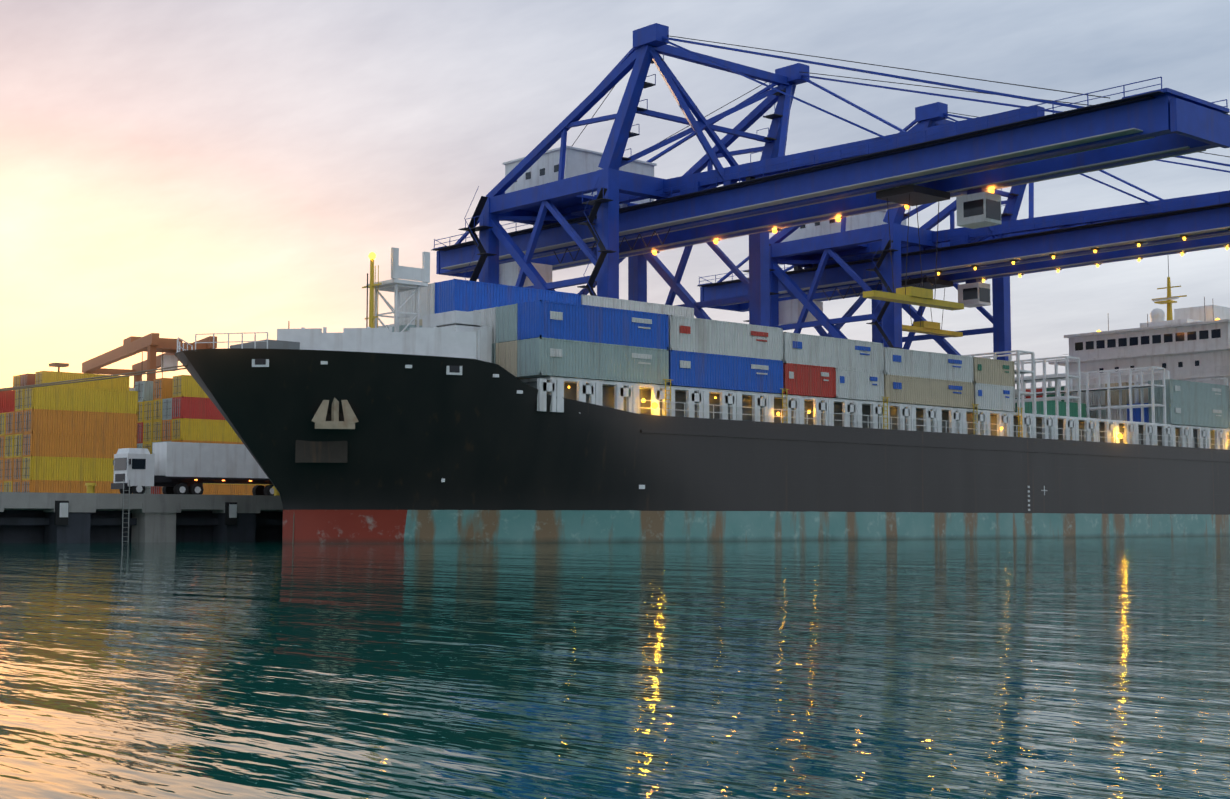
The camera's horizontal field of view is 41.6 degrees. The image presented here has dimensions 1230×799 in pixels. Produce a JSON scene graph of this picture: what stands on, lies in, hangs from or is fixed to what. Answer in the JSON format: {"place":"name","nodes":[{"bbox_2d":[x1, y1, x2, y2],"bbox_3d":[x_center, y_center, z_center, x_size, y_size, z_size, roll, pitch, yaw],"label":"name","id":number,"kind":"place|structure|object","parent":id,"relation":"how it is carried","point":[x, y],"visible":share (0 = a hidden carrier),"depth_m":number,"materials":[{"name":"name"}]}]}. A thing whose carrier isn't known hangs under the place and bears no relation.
{"place":"outdoors","nodes":[
{"label":"outdoors","id":0,"kind":"place"},
{"bbox_2d":[0,480,282,542],"bbox_3d":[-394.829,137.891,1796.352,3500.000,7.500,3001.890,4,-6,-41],"label":"quay","id":1,"kind":"structure","parent":0,"point":[90,515],"depth_m":117.42,"materials":[{"name":"concrete"}]},
{"bbox_2d":[49,363,68,371],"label":"yard light masts","id":2,"kind":"object","parent":1,"relation":"on","point":[58,365],"visible":0.12,"depth_m":331.98,"materials":[{"name":"metal"}]},
{"bbox_2d":[0,371,272,494],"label":"shipping containers","id":3,"kind":"object","parent":1,"relation":"on","point":[69,438],"visible":0.5,"depth_m":182.25,"materials":[{"name":"metal"}]},
{"bbox_2d":[82,333,216,387],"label":"yard gantry","id":4,"kind":"object","parent":1,"relation":"on","point":[151,344],"visible":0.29,"depth_m":239.22,"materials":[{"name":"metal"}]},
{"bbox_2d":[111,442,273,495],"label":"truck trailer","id":5,"kind":"object","parent":1,"relation":"on","point":[180,467],"visible":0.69,"depth_m":127.76,"materials":[{"name":"white metal"}]},
{"bbox_2d":[432,23,1229,326],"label":"quay crane","id":6,"kind":"object","parent":1,"relation":"on","point":[605,213],"visible":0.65,"depth_m":150.81,"materials":[{"name":"metal"}]},
{"bbox_2d":[698,102,1229,360],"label":"quay crane","id":7,"kind":"object","parent":1,"relation":"on","point":[847,257],"visible":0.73,"depth_m":182.49,"materials":[{"name":"metal"}]},
{"bbox_2d":[0,536,1229,798],"bbox_3d":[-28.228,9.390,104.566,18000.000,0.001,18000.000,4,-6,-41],"label":"water","id":8,"kind":"structure","parent":0,"point":[1060,668],"depth_m":15.38,"materials":[{"name":"teal liquid"}]},
{"bbox_2d":[175,247,1229,543],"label":"container ship","id":9,"kind":"object","parent":8,"relation":"on","point":[371,433],"visible":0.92,"depth_m":118.35,"materials":[{"name":"paint"}]},
{"bbox_2d":[0,365,293,543],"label":"mooring lines","id":10,"kind":"object","parent":9,"relation":"attached to","point":[50,384],"visible":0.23,"depth_m":103.84,"materials":[{"name":"fabric"}]},
{"bbox_2d":[378,279,1229,427],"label":"deck containers","id":11,"kind":"object","parent":9,"relation":"on","point":[528,333],"visible":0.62,"depth_m":126.23,"materials":[{"name":"metal"}]},
{"bbox_2d":[0,0,1229,388],"label":"sky","id":12,"kind":"structure","parent":0,"point":[172,169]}
]}

